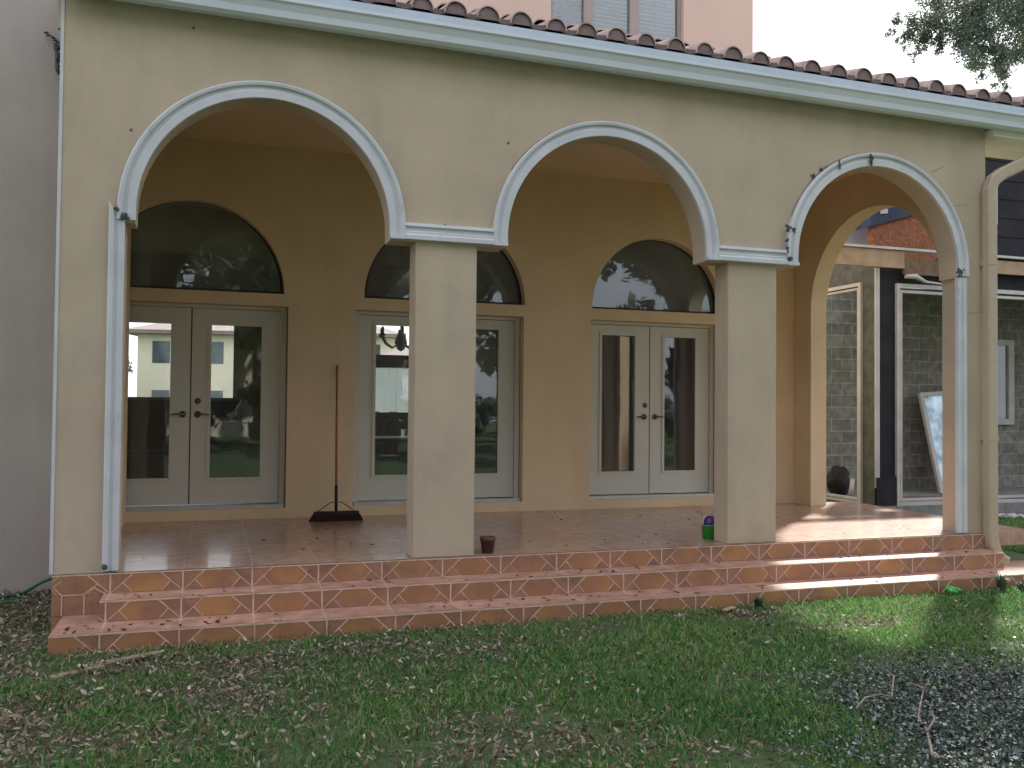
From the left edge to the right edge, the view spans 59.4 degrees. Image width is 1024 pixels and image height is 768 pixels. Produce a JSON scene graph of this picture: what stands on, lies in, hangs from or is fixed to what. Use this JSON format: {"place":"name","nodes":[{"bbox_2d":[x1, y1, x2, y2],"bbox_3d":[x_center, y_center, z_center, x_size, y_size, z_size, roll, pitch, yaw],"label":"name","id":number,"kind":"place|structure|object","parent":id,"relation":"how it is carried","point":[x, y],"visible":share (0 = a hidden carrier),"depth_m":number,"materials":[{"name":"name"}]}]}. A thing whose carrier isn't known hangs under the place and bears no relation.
{"place":"outdoors","nodes":[
{"label":"outdoors","id":0,"kind":"place"},
{"bbox_2d":[0,518,1023,767],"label":"ground","id":1,"kind":"structure","parent":0,"point":[548,714],"depth_m":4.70,"materials":[{"name":"green plant"}]},
{"bbox_2d":[0,598,49,603],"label":"garden hose","id":2,"kind":"object","parent":1,"relation":"on","point":[20,600],"visible":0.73,"depth_m":7.06,"materials":[{"name":"green rubber"}]},
{"bbox_2d":[0,576,51,598],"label":"garden hose","id":3,"kind":"object","parent":1,"relation":"on","point":[30,588],"visible":0.57,"depth_m":7.30,"materials":[{"name":"green rubber"}]},
{"bbox_2d":[49,665,104,680],"bbox_3d":[-2.535,1.683,5.243,0.056,0.021,0.311,-1,-2,39],"label":"plank","id":4,"kind":"object","parent":1,"relation":"on","point":[61,675],"visible":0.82,"depth_m":5.21,"materials":[{"name":"brown wood"}]},
{"bbox_2d":[97,650,162,666],"bbox_3d":[-2.339,1.686,5.512,0.056,0.023,0.385,-1,-2,44],"label":"plank","id":5,"kind":"object","parent":1,"relation":"on","point":[126,659],"visible":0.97,"depth_m":5.49,"materials":[{"name":"brown wood"}]},
{"bbox_2d":[128,361,132,372],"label":"pale tree","id":6,"kind":"object","parent":1,"relation":"on","point":[130,369],"depth_m":46.89,"materials":[{"name":"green plant"}]},
{"bbox_2d":[129,323,406,411],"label":"villa","id":7,"kind":"object","parent":1,"relation":"on","point":[153,360],"visible":0.17,"depth_m":53.00,"materials":[{"name":"beige paint"}]},
{"bbox_2d":[151,390,168,396],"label":"window","id":8,"kind":"structure","parent":7,"relation":"in","point":[155,393],"depth_m":52.92,"materials":[{"name":"grey glass"}]},
{"bbox_2d":[152,341,169,362],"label":"window","id":9,"kind":"structure","parent":7,"relation":"in","point":[160,349],"depth_m":52.97,"materials":[{"name":"grey glass"}]},
{"bbox_2d":[211,391,222,397],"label":"window","id":10,"kind":"structure","parent":7,"relation":"in","point":[214,394],"depth_m":53.25,"materials":[{"name":"grey glass"}]},
{"bbox_2d":[211,342,223,363],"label":"window","id":11,"kind":"structure","parent":7,"relation":"in","point":[217,354],"depth_m":53.32,"materials":[{"name":"grey glass"}]},
{"bbox_2d":[376,344,379,354],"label":"window","id":12,"kind":"structure","parent":7,"relation":"in","point":[377,345],"depth_m":54.33,"materials":[{"name":"grey glass"}]},
{"bbox_2d":[376,345,408,411],"bbox_3d":[-0.230,-0.039,38.758,10.400,5.100,8.400,1,-2,-28],"label":"villa","id":13,"kind":"object","parent":1,"relation":"on","point":[405,351],"depth_m":37.92,"materials":[{"name":"beige paint"}]},
{"bbox_2d":[0,0,1023,631],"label":"house","id":14,"kind":"structure","parent":1,"relation":"on","point":[620,230],"depth_m":8.30,"materials":[{"name":"beige paint"}]},
{"bbox_2d":[44,31,59,74],"bbox_3d":[-3.858,-2.775,7.529,0.137,0.371,0.066,1,-1,-18],"label":"dead vine","id":15,"kind":"object","parent":14,"relation":"attached to","point":[57,54],"visible":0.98,"depth_m":7.52,"materials":[{"name":"grey plant"}]},
{"bbox_2d":[126,400,240,478],"bbox_3d":[-5.117,0.796,13.004,2.300,1.120,0.950,1,-1,-18],"label":"sofa","id":16,"kind":"object","parent":14,"relation":"on","point":[147,439],"visible":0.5,"depth_m":13.15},
{"bbox_2d":[126,301,286,510],"bbox_3d":[-3.298,0.227,9.205,1.890,2.098,0.195,1,-1,-18],"label":"french door","id":17,"kind":"structure","parent":14,"relation":"in","point":[188,485],"depth_m":9.24,"materials":[{"name":"paint"}]},
{"bbox_2d":[228,421,258,476],"bbox_3d":[-3.722,0.986,12.432,0.400,0.938,0.400,1,-1,-18],"label":"side table","id":18,"kind":"object","parent":14,"relation":"on","point":[243,449],"visible":0.78,"depth_m":12.40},
{"bbox_2d":[236,399,251,420],"bbox_3d":[-3.716,0.365,12.447,0.220,0.300,0.220,1,-1,-18],"label":"flower vase","id":19,"kind":"object","parent":18,"relation":"on","point":[243,410],"visible":0.91,"depth_m":12.38,"materials":[{"name":"white paint"}]},
{"bbox_2d":[308,365,362,521],"bbox_3d":[-1.835,0.596,9.311,0.548,1.601,0.395,1,-1,-18],"label":"push broom","id":20,"kind":"object","parent":14,"relation":"on","point":[335,515],"visible":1,"depth_m":9.16,"materials":[{"name":"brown wood"}]},
{"bbox_2d":[375,414,401,474],"bbox_3d":[-1.783,0.949,12.493,0.455,1.055,0.462,1,-1,-18],"label":"dining chair","id":21,"kind":"object","parent":14,"relation":"on","point":[393,457],"visible":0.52,"depth_m":12.69,"materials":[{"name":"black wood"}]},
{"bbox_2d":[375,436,407,474],"bbox_3d":[-1.314,1.087,11.983,1.300,0.760,0.850,1,-1,-18],"label":"dining table","id":22,"kind":"object","parent":14,"relation":"on","point":[390,438],"visible":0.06,"depth_m":11.46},
{"bbox_2d":[379,246,408,350],"bbox_3d":[-1.547,-1.235,12.560,0.653,1.565,0.691,1,-1,-18],"label":"chandelier","id":23,"kind":"object","parent":14,"relation":"hanging from","point":[400,343],"visible":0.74,"depth_m":12.49,"materials":[{"name":"black metal"}]},
{"bbox_2d":[353,311,519,505],"bbox_3d":[-0.823,0.270,10.016,1.890,2.098,0.195,1,-1,-18],"label":"french door","id":24,"kind":"structure","parent":14,"relation":"in","point":[369,488],"depth_m":9.87,"materials":[{"name":"paint"}]},
{"bbox_2d":[475,397,496,473],"bbox_3d":[-0.392,0.774,12.013,0.780,1.203,0.719,1,-1,-18],"label":"armchair","id":25,"kind":"object","parent":14,"relation":"on","point":[485,429],"visible":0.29,"depth_m":12.16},
{"bbox_2d":[480,536,495,553],"bbox_3d":[-0.197,1.301,7.266,0.132,0.130,0.132,1,-1,-18],"label":"flower pot","id":26,"kind":"object","parent":14,"relation":"on","point":[487,544],"visible":1,"depth_m":7.22,"materials":[{"name":"ceramic"}]},
{"bbox_2d":[551,0,680,39],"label":"upper window","id":27,"kind":"structure","parent":14,"relation":"in","point":[633,7],"depth_m":10.87,"materials":[{"name":"white glass"}]},
{"bbox_2d":[589,321,713,498],"bbox_3d":[1.656,0.312,10.829,1.734,2.098,0.195,1,-1,-18],"label":"french door","id":28,"kind":"structure","parent":14,"relation":"in","point":[647,478],"depth_m":10.83,"materials":[{"name":"paint"}]},
{"bbox_2d":[700,512,713,538],"bbox_3d":[1.803,1.285,8.165,0.184,0.237,0.174,1,-1,-18],"label":"toy pail","id":29,"kind":"object","parent":14,"relation":"on","point":[707,531],"visible":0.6,"depth_m":8.10,"materials":[{"name":"green plastic"}]},
{"bbox_2d":[704,516,713,524],"bbox_3d":[1.806,1.261,8.171,0.124,0.124,0.124,1,-1,-18],"label":"toy ball","id":30,"kind":"object","parent":29,"relation":"in","point":[708,520],"visible":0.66,"depth_m":8.13,"materials":[{"name":"purple plastic"}]},
{"bbox_2d":[0,586,1023,767],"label":"leaf litter","id":31,"kind":"object","parent":1,"relation":"on","point":[43,735],"visible":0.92,"depth_m":4.89,"materials":[{"name":"brown plant"}]},
{"bbox_2d":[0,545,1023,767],"bbox_3d":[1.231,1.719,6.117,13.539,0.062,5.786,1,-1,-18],"label":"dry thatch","id":32,"kind":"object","parent":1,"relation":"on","point":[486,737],"visible":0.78,"depth_m":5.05,"materials":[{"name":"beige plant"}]},
{"bbox_2d":[48,533,1023,655],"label":"porch steps","id":33,"kind":"structure","parent":1,"relation":"on","point":[308,604],"depth_m":6.82,"materials":[{"name":"tile"}]},
{"bbox_2d":[722,606,735,611],"bbox_3d":[1.687,1.745,6.969,0.045,0.015,0.162,-1,-2,42],"label":"wood offcut","id":34,"kind":"object","parent":1,"relation":"on","point":[728,608],"visible":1,"depth_m":6.95,"materials":[{"name":"beige wood"}]},
{"bbox_2d":[753,595,763,609],"bbox_3d":[1.946,1.716,7.089,0.120,0.130,0.148,0,-1,17],"label":"weed","id":35,"kind":"object","parent":1,"relation":"on","point":[757,602],"visible":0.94,"depth_m":7.08,"materials":[{"name":"green plant"}]},
{"bbox_2d":[647,622,1023,767],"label":"ground cover","id":36,"kind":"object","parent":1,"relation":"on","point":[1017,751],"visible":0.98,"depth_m":4.66,"materials":[{"name":"grey gravel"}]},
{"bbox_2d":[855,666,934,756],"bbox_3d":[2.014,1.675,4.702,0.374,0.038,1.395,0,-2,26],"label":"fallen branch","id":37,"kind":"object","parent":36,"relation":"on","point":[918,717],"visible":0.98,"depth_m":4.67,"materials":[{"name":"brown wood"}]},
{"bbox_2d":[826,129,1023,515],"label":"unfinished house","id":38,"kind":"structure","parent":1,"relation":"on","point":[884,334],"depth_m":15.09,"materials":[{"name":"concrete"}]},
{"bbox_2d":[826,282,862,502],"bbox_3d":[4.907,0.159,14.086,0.100,3.290,1.770,1,-1,-18],"label":"window frame","id":39,"kind":"structure","parent":38,"relation":"in","point":[859,290],"depth_m":13.27,"materials":[{"name":"white plastic"}]},
{"bbox_2d":[848,479,854,496],"bbox_3d":[5.315,1.623,14.047,0.070,0.275,0.163,0,-2,35],"label":"pipe offcut","id":40,"kind":"object","parent":38,"relation":"on","point":[851,487],"visible":0.91,"depth_m":14.02,"materials":[{"name":"white plastic"}]},
{"bbox_2d":[903,496,942,497],"bbox_3d":[6.542,1.788,14.150,1.005,0.034,0.062,1,-1,-12],"label":"lath","id":41,"kind":"object","parent":38,"relation":"on","point":[919,496],"visible":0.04,"depth_m":14.11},
{"bbox_2d":[917,391,942,493],"bbox_3d":[7.511,0.968,15.306,1.102,1.753,0.416,1,-1,-18],"label":"loose window sash","id":42,"kind":"object","parent":38,"relation":"on","point":[930,403],"visible":0.4,"depth_m":15.23,"materials":[{"name":"white glass"}]},
{"bbox_2d":[895,283,1023,505],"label":"window frame","id":43,"kind":"structure","parent":38,"relation":"in","point":[898,293],"depth_m":13.11,"materials":[{"name":"white plastic"}]},
{"bbox_2d":[998,340,1014,424],"bbox_3d":[8.636,-0.037,16.171,0.980,1.530,0.080,1,-1,-18],"label":"window frame","id":44,"kind":"structure","parent":38,"relation":"in","point":[1006,416],"depth_m":16.27,"materials":[{"name":"white plastic"}]},
{"bbox_2d":[944,585,961,594],"bbox_3d":[3.776,1.766,7.703,0.138,0.062,0.154,0,-1,6],"label":"toy scrap","id":45,"kind":"object","parent":1,"relation":"on","point":[953,589],"visible":1,"depth_m":7.66,"materials":[{"name":"green plastic"}]},
{"bbox_2d":[883,0,1023,90],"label":"oak tree","id":46,"kind":"object","parent":1,"relation":"on","point":[976,20],"visible":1,"depth_m":24.69,"materials":[{"name":"green plant"}]},
{"bbox_2d":[985,571,1010,592],"bbox_3d":[4.282,1.724,7.838,0.193,0.194,0.244,1,-1,-18],"label":"weed","id":47,"kind":"object","parent":1,"relation":"on","point":[1001,584],"visible":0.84,"depth_m":7.83,"materials":[{"name":"green plant"}]},
{"bbox_2d":[998,513,1023,518],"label":"rubble","id":48,"kind":"object","parent":1,"relation":"on","point":[1013,515],"visible":0.53,"depth_m":13.18,"materials":[{"name":"white stone"}]},
{"bbox_2d":[1014,580,1023,592],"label":"weed","id":49,"kind":"object","parent":1,"relation":"on","point":[1021,586],"visible":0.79,"depth_m":7.85,"materials":[{"name":"green plant"}]},
{"bbox_2d":[128,0,1023,396],"label":"sky","id":50,"kind":"structure","parent":0,"point":[847,33],"materials":[{"name":"white"}]},
{"bbox_2d":[826,465,849,496],"bbox_3d":[5.202,1.560,14.349,0.386,0.538,0.347,1,-1,-18],"label":"rubbish bag","id":51,"kind":"object","parent":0,"point":[838,479],"visible":0.94,"depth_m":14.24,"materials":[{"name":"black plastic"}]},
{"bbox_2d":[998,516,1023,552],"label":"grass","id":52,"kind":"structure","parent":0,"point":[1012,524],"depth_m":12.42,"materials":[{"name":"green plant"}]}
]}

